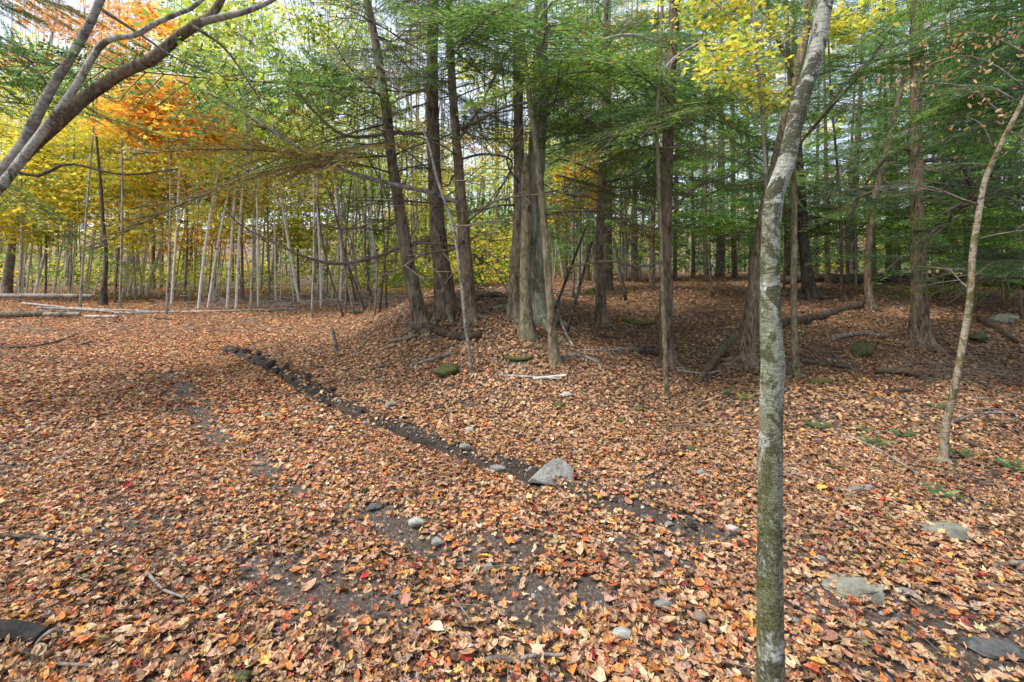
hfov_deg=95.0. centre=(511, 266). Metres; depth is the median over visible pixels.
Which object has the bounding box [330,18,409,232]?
young tree
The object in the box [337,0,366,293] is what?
young tree
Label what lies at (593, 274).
young tree
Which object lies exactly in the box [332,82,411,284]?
young tree
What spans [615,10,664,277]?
young tree
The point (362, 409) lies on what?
mud clod
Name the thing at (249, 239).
young tree
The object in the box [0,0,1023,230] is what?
sky
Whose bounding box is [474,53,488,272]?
young tree
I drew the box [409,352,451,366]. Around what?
stick
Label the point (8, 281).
hemlock tree
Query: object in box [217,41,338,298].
maple tree
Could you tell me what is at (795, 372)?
young tree
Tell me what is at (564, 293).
brush pile
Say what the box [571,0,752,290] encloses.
hemlock tree
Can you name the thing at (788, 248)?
hemlock tree
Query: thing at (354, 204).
young tree
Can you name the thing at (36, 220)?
young tree
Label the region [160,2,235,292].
young tree
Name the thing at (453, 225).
young tree
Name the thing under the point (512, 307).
hemlock tree
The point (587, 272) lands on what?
hemlock tree
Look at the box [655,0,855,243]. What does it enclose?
hemlock tree
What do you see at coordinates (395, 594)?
stone
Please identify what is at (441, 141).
young tree
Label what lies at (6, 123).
young tree
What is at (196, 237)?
young tree
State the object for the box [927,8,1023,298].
hemlock tree
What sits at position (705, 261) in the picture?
hemlock tree
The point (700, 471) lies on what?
stone
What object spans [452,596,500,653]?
stick
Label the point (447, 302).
hemlock tree
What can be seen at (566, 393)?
stone
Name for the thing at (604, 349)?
fallen branch
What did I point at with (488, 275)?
woods
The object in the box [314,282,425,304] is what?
brush pile
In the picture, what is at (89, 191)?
young tree
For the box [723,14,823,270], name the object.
hemlock tree
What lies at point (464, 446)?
stone
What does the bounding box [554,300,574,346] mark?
stick
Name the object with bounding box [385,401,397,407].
stone
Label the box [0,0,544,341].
hemlock tree
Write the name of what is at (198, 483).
fallen branch
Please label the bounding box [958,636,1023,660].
stone
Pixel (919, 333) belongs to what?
hemlock tree
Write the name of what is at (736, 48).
maple tree
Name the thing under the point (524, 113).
young tree
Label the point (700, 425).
stick
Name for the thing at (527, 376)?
stick
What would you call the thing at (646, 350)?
rotten stump
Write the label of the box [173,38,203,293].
young tree
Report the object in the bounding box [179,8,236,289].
young tree
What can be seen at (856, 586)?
stone
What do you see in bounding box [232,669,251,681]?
moss cushion
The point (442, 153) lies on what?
young tree
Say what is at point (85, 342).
stone
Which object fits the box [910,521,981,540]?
stone
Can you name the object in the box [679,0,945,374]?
hemlock tree
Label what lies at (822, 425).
fern
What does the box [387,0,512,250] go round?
maple tree
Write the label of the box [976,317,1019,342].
fallen log
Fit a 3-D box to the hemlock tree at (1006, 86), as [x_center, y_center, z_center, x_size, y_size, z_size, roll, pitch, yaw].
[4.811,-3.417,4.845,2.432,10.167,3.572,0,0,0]
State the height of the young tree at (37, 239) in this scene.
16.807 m
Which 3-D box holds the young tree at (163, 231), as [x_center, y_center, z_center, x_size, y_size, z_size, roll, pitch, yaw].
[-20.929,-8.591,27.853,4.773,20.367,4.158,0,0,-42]
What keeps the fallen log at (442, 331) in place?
on the ground
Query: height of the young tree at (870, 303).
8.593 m
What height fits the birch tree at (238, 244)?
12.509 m
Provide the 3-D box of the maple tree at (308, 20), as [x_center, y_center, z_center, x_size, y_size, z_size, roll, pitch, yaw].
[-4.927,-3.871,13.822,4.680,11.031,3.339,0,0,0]
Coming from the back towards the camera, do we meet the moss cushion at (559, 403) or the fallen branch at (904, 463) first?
the moss cushion at (559, 403)
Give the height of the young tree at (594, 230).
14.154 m
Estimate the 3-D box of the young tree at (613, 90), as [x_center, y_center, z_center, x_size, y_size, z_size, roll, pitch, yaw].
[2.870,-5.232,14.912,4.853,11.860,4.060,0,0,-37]
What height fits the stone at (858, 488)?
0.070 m
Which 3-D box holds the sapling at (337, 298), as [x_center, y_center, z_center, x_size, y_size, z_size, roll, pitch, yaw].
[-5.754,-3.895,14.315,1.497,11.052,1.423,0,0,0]
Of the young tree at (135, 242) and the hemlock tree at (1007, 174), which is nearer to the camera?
the hemlock tree at (1007, 174)
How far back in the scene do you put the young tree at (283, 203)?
20.04 m
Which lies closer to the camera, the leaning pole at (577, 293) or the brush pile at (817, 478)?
the brush pile at (817, 478)
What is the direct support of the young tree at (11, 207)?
on the ground
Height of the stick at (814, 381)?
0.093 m
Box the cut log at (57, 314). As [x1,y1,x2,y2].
[43,312,80,316]
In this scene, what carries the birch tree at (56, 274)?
on the ground
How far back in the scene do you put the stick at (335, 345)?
7.75 m
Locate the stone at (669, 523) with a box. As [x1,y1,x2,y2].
[664,521,673,526]
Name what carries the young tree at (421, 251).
on the ground
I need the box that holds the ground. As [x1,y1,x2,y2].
[0,228,1023,681]
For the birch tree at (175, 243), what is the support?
on the ground
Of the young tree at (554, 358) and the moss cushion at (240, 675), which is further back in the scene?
the young tree at (554, 358)
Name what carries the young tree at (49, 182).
on the ground
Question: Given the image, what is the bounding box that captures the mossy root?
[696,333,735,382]
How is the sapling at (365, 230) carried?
on the ground
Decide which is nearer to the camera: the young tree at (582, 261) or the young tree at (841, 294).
the young tree at (841, 294)
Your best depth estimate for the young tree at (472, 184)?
37.20 m
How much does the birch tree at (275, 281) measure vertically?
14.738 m
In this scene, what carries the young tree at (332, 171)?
on the ground
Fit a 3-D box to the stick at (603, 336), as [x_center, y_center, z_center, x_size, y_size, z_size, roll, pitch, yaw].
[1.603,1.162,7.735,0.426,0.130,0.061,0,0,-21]
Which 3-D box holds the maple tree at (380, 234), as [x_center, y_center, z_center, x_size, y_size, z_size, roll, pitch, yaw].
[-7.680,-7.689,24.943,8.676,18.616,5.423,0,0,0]
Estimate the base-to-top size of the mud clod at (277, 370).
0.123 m
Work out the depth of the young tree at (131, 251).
24.02 m
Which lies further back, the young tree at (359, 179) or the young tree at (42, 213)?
the young tree at (359, 179)
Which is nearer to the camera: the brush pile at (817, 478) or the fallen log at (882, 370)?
the brush pile at (817, 478)
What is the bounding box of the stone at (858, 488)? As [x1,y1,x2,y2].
[847,483,865,494]
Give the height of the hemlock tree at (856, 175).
9.348 m
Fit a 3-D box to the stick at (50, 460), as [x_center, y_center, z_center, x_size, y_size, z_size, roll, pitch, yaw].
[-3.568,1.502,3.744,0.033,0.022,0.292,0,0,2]
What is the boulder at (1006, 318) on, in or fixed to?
on the ground
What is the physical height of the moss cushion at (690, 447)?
0.066 m
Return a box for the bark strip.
[33,627,62,648]
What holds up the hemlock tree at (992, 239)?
on the ground
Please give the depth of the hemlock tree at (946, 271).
21.49 m
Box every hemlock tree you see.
[0,0,71,293]
[0,0,172,268]
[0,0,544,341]
[176,0,624,331]
[224,0,524,333]
[384,0,619,321]
[433,0,770,330]
[455,0,853,371]
[487,46,508,276]
[494,7,643,297]
[544,2,636,280]
[547,0,662,290]
[548,12,635,280]
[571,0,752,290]
[577,0,701,282]
[615,0,749,280]
[618,1,789,281]
[631,0,805,298]
[639,13,734,277]
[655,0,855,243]
[674,0,876,301]
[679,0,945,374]
[679,39,762,277]
[680,3,753,277]
[700,5,908,290]
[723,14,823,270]
[726,26,783,275]
[733,2,992,295]
[736,7,860,275]
[763,0,959,283]
[780,0,1023,298]
[780,73,863,274]
[783,3,909,285]
[787,1,931,273]
[789,0,1023,360]
[796,0,1023,169]
[830,0,962,282]
[831,1,939,271]
[836,1,929,273]
[845,0,959,252]
[845,5,1023,306]
[847,1,1023,295]
[857,0,1023,307]
[861,17,1019,287]
[864,8,1023,313]
[873,6,1023,301]
[875,3,1023,232]
[885,2,1023,276]
[894,14,1021,273]
[900,7,1023,318]
[903,9,983,272]
[925,2,1023,287]
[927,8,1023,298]
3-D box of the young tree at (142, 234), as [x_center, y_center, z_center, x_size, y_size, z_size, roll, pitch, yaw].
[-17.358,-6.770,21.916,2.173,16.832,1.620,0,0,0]
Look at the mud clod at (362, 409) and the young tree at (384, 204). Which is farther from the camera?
the young tree at (384, 204)
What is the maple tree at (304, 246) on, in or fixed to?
on the ground
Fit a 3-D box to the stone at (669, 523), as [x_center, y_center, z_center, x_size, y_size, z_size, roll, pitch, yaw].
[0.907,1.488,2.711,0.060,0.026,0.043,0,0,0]
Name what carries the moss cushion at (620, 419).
on the ground
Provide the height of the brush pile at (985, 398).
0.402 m
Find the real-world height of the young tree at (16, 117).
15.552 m
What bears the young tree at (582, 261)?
on the ground
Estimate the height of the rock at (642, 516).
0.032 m
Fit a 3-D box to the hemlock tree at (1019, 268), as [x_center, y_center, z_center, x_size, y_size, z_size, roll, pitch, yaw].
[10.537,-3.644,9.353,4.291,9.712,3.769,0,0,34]
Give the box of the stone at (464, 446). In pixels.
[459,443,470,450]
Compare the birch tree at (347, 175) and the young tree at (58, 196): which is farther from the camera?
the young tree at (58, 196)
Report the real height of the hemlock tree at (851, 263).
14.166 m
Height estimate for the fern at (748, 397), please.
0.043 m
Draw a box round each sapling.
[253,0,365,310]
[263,0,382,309]
[284,0,369,307]
[290,0,396,316]
[296,0,343,316]
[301,0,354,314]
[309,0,367,302]
[310,1,414,312]
[318,7,384,313]
[324,1,376,305]
[340,10,383,302]
[345,1,371,304]
[363,2,397,308]
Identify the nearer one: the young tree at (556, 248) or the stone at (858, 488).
the stone at (858, 488)
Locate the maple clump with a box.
[0,0,312,195]
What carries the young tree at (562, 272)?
on the ground
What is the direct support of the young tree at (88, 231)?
on the ground
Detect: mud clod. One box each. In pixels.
[274,368,280,374]
[301,373,312,378]
[326,386,335,392]
[360,407,365,412]
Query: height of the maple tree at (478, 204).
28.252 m
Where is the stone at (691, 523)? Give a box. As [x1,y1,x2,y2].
[686,518,696,530]
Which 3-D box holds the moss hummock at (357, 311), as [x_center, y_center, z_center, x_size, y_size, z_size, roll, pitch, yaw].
[-4.910,1.449,14.790,0.444,0.213,0.401,0,0,-27]
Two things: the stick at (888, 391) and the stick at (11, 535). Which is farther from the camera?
the stick at (888, 391)
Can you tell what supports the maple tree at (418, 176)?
on the ground
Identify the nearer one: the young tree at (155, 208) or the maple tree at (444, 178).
the young tree at (155, 208)
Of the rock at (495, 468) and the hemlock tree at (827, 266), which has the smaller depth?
the rock at (495, 468)
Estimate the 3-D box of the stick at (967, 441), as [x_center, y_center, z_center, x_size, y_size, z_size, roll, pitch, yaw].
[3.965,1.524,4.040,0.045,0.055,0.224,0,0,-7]
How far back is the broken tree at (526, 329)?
6.58 m
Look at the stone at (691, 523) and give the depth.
2.66 m
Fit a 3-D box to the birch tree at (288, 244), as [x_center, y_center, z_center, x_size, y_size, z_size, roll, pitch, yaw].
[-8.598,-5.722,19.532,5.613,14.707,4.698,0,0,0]
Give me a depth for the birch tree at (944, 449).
3.69 m
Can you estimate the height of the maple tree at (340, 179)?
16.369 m
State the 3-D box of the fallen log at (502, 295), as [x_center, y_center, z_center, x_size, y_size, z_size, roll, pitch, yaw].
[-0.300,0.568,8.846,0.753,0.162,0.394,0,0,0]
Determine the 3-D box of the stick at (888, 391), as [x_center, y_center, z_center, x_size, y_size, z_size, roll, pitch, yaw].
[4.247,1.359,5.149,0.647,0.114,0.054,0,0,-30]
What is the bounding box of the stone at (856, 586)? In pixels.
[819,573,885,605]
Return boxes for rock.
[0,619,49,642]
[432,363,459,377]
[465,427,473,431]
[490,465,505,472]
[528,458,574,485]
[641,514,653,521]
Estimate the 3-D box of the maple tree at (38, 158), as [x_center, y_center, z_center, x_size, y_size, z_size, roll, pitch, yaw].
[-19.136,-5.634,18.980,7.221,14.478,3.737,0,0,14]
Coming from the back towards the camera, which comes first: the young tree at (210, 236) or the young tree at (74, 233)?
the young tree at (210, 236)
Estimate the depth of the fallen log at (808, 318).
9.48 m
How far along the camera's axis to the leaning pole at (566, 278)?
8.33 m
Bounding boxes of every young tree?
[0,0,58,240]
[0,0,72,292]
[0,0,128,293]
[0,2,69,293]
[0,50,56,210]
[1,12,52,143]
[2,0,82,293]
[3,1,52,293]
[3,15,52,281]
[3,17,119,293]
[4,0,68,292]
[8,0,113,287]
[15,51,84,292]
[17,5,58,292]
[22,5,77,284]
[25,1,57,298]
[35,0,129,293]
[36,4,69,293]
[43,11,125,289]
[45,21,119,269]
[60,4,104,299]
[83,0,108,305]
[84,96,139,288]
[88,17,135,291]
[89,3,144,296]
[90,5,203,297]
[91,84,162,261]
[92,3,170,299]
[104,17,131,273]
[118,5,168,294]
[124,5,171,293]
[133,0,165,296]
[134,61,189,296]
[143,67,180,287]
[144,54,196,283]
[145,14,258,299]
[146,4,232,294]
[149,25,236,299]
[153,13,190,297]
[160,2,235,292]
[171,29,286,291]
[173,0,240,297]
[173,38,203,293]
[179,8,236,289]
[179,99,205,282]
[180,12,195,294]
[183,0,230,294]
[196,19,243,290]
[199,12,294,296]
[218,45,248,293]
[219,75,277,283]
[230,2,288,290]
[246,52,279,292]
[248,7,297,284]
[261,0,333,300]
[264,0,298,299]
[265,13,385,298]
[270,11,302,286]
[282,24,378,283]
[302,52,327,293]
[304,4,377,290]
[316,3,347,297]
[323,66,352,296]
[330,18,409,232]
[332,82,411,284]
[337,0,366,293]
[341,49,416,293]
[342,12,533,373]
[345,11,370,272]
[345,36,397,298]
[350,18,404,292]
[364,23,392,277]
[365,14,398,293]
[380,7,409,264]
[395,10,454,280]
[397,105,452,282]
[403,0,422,235]
[408,44,467,230]
[408,47,454,220]
[440,55,456,227]
[442,95,465,242]
[446,53,487,228]
[454,150,507,232]
[467,53,500,251]
[473,56,499,275]
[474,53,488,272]
[480,60,573,198]
[487,74,499,270]
[489,95,513,278]
[490,75,510,275]
[499,43,561,194]
[499,46,512,280]
[500,94,524,179]
[504,24,579,251]
[508,59,586,277]
[509,75,564,281]
[516,0,567,373]
[526,0,617,251]
[526,3,661,194]
[527,90,571,248]
[528,0,641,283]
[544,17,570,282]
[547,1,631,281]
[565,36,620,281]
[573,2,693,248]
[577,7,658,185]
[580,0,666,280]
[602,0,749,399]
[603,4,666,200]
[612,7,631,282]
[614,11,629,277]
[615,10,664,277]
[620,2,638,279]
[639,60,653,279]
[766,0,881,378]
[797,35,907,302]
[863,42,909,311]
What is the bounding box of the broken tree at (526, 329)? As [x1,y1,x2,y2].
[517,153,537,341]
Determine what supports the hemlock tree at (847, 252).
on the ground
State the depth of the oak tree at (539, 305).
7.36 m
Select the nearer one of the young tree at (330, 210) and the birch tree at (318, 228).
the birch tree at (318, 228)
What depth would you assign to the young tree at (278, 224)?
27.13 m
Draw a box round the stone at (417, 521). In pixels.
[408,516,424,527]
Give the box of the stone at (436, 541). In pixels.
[431,536,444,546]
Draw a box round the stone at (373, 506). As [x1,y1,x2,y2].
[368,503,381,510]
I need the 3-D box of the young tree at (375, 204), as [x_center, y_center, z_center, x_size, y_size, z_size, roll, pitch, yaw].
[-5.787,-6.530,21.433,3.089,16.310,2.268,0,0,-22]
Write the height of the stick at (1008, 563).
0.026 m
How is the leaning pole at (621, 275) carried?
on the ground
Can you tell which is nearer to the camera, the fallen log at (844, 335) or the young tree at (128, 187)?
the fallen log at (844, 335)
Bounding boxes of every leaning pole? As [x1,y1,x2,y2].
[554,228,586,311]
[566,241,592,332]
[612,237,627,299]
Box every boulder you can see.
[968,333,988,341]
[990,313,1019,323]
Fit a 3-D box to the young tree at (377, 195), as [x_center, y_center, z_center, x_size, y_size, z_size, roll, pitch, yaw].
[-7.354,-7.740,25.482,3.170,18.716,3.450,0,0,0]
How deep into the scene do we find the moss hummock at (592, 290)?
12.77 m
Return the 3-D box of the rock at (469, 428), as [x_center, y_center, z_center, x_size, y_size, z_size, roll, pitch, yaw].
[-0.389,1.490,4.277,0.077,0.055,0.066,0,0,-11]
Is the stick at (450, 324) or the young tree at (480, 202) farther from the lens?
the young tree at (480, 202)
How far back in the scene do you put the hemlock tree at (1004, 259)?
6.59 m
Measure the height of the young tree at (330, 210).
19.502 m
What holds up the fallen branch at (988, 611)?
on the ground
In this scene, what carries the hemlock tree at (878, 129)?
on the ground
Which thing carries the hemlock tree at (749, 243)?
on the ground
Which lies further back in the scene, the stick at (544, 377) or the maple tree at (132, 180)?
the maple tree at (132, 180)
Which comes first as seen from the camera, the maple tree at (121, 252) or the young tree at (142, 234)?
the maple tree at (121, 252)
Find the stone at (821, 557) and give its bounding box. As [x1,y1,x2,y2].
[813,555,829,563]
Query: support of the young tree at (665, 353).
on the ground
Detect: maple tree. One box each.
[0,0,163,307]
[0,0,172,307]
[0,2,154,301]
[0,3,151,298]
[0,5,116,302]
[0,108,55,255]
[38,84,218,301]
[40,1,217,300]
[67,1,250,314]
[88,0,278,300]
[134,47,293,303]
[161,0,328,311]
[181,16,338,299]
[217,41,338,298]
[228,0,365,295]
[239,8,381,297]
[260,0,384,297]
[261,0,411,317]
[293,20,430,293]
[334,24,480,287]
[365,55,493,279]
[386,38,528,280]
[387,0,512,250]
[447,0,528,265]
[463,93,614,256]
[547,4,629,290]
[640,0,910,192]
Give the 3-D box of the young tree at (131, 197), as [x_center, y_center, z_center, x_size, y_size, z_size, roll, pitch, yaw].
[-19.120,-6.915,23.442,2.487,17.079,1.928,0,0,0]
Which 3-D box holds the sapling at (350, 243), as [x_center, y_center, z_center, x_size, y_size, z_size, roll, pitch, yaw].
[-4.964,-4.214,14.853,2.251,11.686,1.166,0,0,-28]
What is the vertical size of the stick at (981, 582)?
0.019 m
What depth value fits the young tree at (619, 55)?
22.26 m
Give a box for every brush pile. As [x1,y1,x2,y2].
[117,290,298,309]
[229,290,404,310]
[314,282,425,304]
[405,281,507,303]
[553,284,644,298]
[783,460,872,504]
[814,264,999,289]
[869,349,1023,395]
[907,390,1023,452]
[926,345,1023,392]
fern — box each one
[736,392,754,398]
[802,418,837,427]
[853,424,873,431]
[857,433,894,446]
[888,428,918,435]
[919,481,961,499]
[929,403,945,407]
[936,447,978,456]
[993,457,1023,469]
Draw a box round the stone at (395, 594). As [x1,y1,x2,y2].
[391,590,402,597]
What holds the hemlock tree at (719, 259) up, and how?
on the ground
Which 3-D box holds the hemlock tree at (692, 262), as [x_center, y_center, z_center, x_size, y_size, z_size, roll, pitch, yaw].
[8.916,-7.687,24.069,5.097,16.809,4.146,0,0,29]
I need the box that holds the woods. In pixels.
[0,39,1023,298]
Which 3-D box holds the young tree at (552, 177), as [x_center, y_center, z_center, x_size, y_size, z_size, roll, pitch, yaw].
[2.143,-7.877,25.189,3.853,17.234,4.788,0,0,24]
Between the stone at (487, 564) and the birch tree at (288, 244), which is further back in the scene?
the birch tree at (288, 244)
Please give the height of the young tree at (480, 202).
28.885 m
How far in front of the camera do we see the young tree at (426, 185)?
40.73 m
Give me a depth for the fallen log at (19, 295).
16.02 m
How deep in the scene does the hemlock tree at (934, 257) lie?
15.73 m
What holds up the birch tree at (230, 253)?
on the ground
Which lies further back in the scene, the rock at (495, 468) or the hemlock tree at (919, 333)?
the hemlock tree at (919, 333)
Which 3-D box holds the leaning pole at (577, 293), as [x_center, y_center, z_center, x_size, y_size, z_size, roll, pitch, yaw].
[1.065,0.311,7.379,0.047,1.448,0.815,0,0,39]
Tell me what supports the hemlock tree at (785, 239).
on the ground
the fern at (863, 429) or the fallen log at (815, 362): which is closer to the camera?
the fern at (863, 429)
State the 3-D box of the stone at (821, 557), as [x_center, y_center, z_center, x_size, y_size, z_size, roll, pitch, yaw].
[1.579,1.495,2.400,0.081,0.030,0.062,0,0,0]
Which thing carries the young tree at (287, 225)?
on the ground
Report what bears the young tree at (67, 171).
on the ground
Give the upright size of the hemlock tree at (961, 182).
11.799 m
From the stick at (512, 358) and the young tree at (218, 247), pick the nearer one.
the stick at (512, 358)
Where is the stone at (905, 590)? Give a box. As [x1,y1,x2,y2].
[895,587,915,595]
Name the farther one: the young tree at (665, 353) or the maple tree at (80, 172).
the maple tree at (80, 172)
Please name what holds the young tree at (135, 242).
on the ground
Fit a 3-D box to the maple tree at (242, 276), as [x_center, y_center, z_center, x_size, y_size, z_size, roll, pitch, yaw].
[-11.614,-6.031,20.606,8.013,15.361,4.941,0,0,0]
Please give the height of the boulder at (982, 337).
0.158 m
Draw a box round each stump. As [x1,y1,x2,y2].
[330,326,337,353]
[632,345,658,356]
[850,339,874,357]
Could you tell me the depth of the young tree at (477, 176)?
45.56 m
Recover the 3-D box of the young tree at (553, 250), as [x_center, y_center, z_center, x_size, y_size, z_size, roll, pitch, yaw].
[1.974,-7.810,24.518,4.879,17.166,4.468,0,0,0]
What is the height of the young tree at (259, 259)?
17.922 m
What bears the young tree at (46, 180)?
on the ground
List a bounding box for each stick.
[0,333,77,347]
[0,533,60,541]
[45,446,81,462]
[54,661,104,666]
[145,570,184,597]
[154,317,171,319]
[388,335,416,342]
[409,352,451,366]
[446,322,477,327]
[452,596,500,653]
[485,651,564,662]
[499,374,562,378]
[505,355,532,360]
[533,374,566,379]
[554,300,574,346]
[560,353,601,370]
[597,333,619,339]
[642,424,755,428]
[677,369,721,374]
[809,378,832,384]
[838,633,896,651]
[847,435,924,477]
[883,388,913,394]
[930,571,1023,587]
[951,411,1023,422]
[957,436,987,451]
[991,560,1023,567]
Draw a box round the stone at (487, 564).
[483,562,493,570]
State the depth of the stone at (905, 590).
2.16 m
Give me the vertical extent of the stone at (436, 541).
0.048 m
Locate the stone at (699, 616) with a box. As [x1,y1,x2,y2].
[692,610,707,624]
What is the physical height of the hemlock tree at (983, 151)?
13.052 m
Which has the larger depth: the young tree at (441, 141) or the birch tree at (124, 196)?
the young tree at (441, 141)
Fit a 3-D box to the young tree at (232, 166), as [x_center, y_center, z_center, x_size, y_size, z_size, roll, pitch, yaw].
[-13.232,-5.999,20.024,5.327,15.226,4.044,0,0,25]
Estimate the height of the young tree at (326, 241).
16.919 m
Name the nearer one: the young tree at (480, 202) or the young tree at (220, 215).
the young tree at (220, 215)
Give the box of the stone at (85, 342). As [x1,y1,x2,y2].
[76,340,93,345]
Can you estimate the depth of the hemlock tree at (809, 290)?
11.70 m
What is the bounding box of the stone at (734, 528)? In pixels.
[725,524,739,535]
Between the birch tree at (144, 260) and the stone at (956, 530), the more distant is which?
the birch tree at (144, 260)
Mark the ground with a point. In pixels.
(286, 554)
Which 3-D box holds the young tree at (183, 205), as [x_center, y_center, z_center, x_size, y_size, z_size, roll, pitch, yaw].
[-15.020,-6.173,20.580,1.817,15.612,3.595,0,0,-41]
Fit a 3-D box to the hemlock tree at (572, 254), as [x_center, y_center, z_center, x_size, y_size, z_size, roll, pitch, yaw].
[1.611,-3.775,12.298,4.191,9.451,3.341,0,0,-36]
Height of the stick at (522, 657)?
0.058 m
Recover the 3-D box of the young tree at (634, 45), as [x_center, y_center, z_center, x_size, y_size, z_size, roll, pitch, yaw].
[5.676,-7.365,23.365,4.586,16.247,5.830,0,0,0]
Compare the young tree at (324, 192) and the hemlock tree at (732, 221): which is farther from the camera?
the young tree at (324, 192)
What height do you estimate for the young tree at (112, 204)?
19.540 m
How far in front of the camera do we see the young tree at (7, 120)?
26.46 m
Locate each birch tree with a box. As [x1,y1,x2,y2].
[0,3,132,293]
[0,44,116,293]
[1,4,63,292]
[31,4,120,293]
[71,5,169,295]
[78,1,178,296]
[84,0,252,309]
[95,3,212,295]
[98,40,190,296]
[112,0,236,304]
[140,0,268,307]
[165,0,289,308]
[176,1,310,307]
[181,0,319,308]
[212,2,305,302]
[225,0,395,306]
[244,0,375,302]
[277,0,382,307]
[339,19,443,295]
[756,0,833,681]
[848,15,1023,470]
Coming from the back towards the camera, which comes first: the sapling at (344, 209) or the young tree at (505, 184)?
the young tree at (505, 184)
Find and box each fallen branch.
[160,469,235,495]
[342,569,428,630]
[437,393,474,407]
[585,346,634,356]
[630,391,708,406]
[833,399,926,405]
[873,449,954,473]
[889,357,984,367]
[947,602,1023,625]
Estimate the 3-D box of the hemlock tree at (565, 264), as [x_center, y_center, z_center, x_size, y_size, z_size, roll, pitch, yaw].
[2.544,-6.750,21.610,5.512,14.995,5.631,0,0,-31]
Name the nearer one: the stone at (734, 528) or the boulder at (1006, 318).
the stone at (734, 528)
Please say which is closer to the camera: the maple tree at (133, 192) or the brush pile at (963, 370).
the brush pile at (963, 370)
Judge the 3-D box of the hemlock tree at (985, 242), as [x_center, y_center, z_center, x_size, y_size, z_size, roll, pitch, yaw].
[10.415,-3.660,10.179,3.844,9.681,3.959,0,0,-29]
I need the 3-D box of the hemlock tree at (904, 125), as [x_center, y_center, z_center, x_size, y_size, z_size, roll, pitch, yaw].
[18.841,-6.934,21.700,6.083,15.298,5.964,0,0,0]
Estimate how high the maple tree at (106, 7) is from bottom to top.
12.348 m
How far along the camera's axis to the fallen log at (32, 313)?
13.34 m
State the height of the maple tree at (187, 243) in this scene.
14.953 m
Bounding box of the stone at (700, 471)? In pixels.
[695,469,705,474]
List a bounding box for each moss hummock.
[349,309,363,314]
[585,288,595,293]
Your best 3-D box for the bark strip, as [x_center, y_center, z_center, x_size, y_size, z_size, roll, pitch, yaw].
[-1.823,1.469,1.845,0.080,0.064,0.064,0,0,-29]
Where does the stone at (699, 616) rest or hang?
on the ground
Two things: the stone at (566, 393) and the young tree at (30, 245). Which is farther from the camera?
the young tree at (30, 245)
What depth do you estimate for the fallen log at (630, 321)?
9.30 m
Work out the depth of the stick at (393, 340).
7.33 m
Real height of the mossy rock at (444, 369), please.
0.188 m
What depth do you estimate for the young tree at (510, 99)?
25.52 m
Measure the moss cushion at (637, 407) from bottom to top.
0.059 m
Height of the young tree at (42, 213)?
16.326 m
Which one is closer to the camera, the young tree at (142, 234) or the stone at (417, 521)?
the stone at (417, 521)
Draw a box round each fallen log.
[0,293,95,297]
[0,310,66,317]
[422,322,481,340]
[476,292,507,300]
[621,317,655,325]
[780,273,1023,288]
[782,301,864,327]
[799,358,850,368]
[830,331,888,339]
[874,366,943,380]
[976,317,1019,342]
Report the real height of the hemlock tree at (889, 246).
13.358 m
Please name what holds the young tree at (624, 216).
on the ground
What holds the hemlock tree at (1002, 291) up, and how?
on the ground
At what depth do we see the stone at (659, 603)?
2.04 m
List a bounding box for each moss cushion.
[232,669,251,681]
[552,401,564,406]
[617,417,624,422]
[633,405,643,410]
[686,445,695,451]
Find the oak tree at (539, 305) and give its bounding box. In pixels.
[483,0,579,345]
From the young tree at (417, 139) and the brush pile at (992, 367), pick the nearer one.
the brush pile at (992, 367)
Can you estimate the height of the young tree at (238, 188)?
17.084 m
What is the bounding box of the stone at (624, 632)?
[612,626,631,639]
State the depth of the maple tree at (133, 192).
20.17 m
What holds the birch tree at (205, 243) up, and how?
on the ground
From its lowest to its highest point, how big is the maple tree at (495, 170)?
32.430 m
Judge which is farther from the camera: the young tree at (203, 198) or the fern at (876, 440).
the young tree at (203, 198)
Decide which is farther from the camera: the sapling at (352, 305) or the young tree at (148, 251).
the young tree at (148, 251)
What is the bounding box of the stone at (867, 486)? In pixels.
[863,484,875,490]
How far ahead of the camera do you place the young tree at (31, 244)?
24.22 m
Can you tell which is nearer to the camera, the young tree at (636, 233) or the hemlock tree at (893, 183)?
the hemlock tree at (893, 183)
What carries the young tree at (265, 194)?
on the ground
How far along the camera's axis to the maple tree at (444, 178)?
37.65 m
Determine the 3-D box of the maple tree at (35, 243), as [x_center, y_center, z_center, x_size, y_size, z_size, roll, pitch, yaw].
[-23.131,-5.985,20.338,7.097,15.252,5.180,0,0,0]
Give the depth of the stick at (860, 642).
1.85 m
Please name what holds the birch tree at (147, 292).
on the ground
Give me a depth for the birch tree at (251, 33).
16.99 m
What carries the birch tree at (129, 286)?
on the ground
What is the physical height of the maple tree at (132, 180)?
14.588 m
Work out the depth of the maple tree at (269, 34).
14.98 m
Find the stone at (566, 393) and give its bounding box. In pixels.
[560,391,573,397]
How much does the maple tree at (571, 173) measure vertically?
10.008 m
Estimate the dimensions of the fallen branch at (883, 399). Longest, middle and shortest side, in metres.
0.901 x 0.825 x 0.131 m
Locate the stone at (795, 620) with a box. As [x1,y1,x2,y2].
[791,617,799,622]
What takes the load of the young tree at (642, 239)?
on the ground
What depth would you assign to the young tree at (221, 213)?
27.02 m
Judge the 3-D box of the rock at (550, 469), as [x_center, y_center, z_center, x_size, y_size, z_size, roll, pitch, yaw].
[0.276,1.448,3.346,0.335,0.120,0.245,0,0,0]
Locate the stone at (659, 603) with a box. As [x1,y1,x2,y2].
[654,599,671,607]
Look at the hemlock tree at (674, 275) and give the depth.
21.21 m

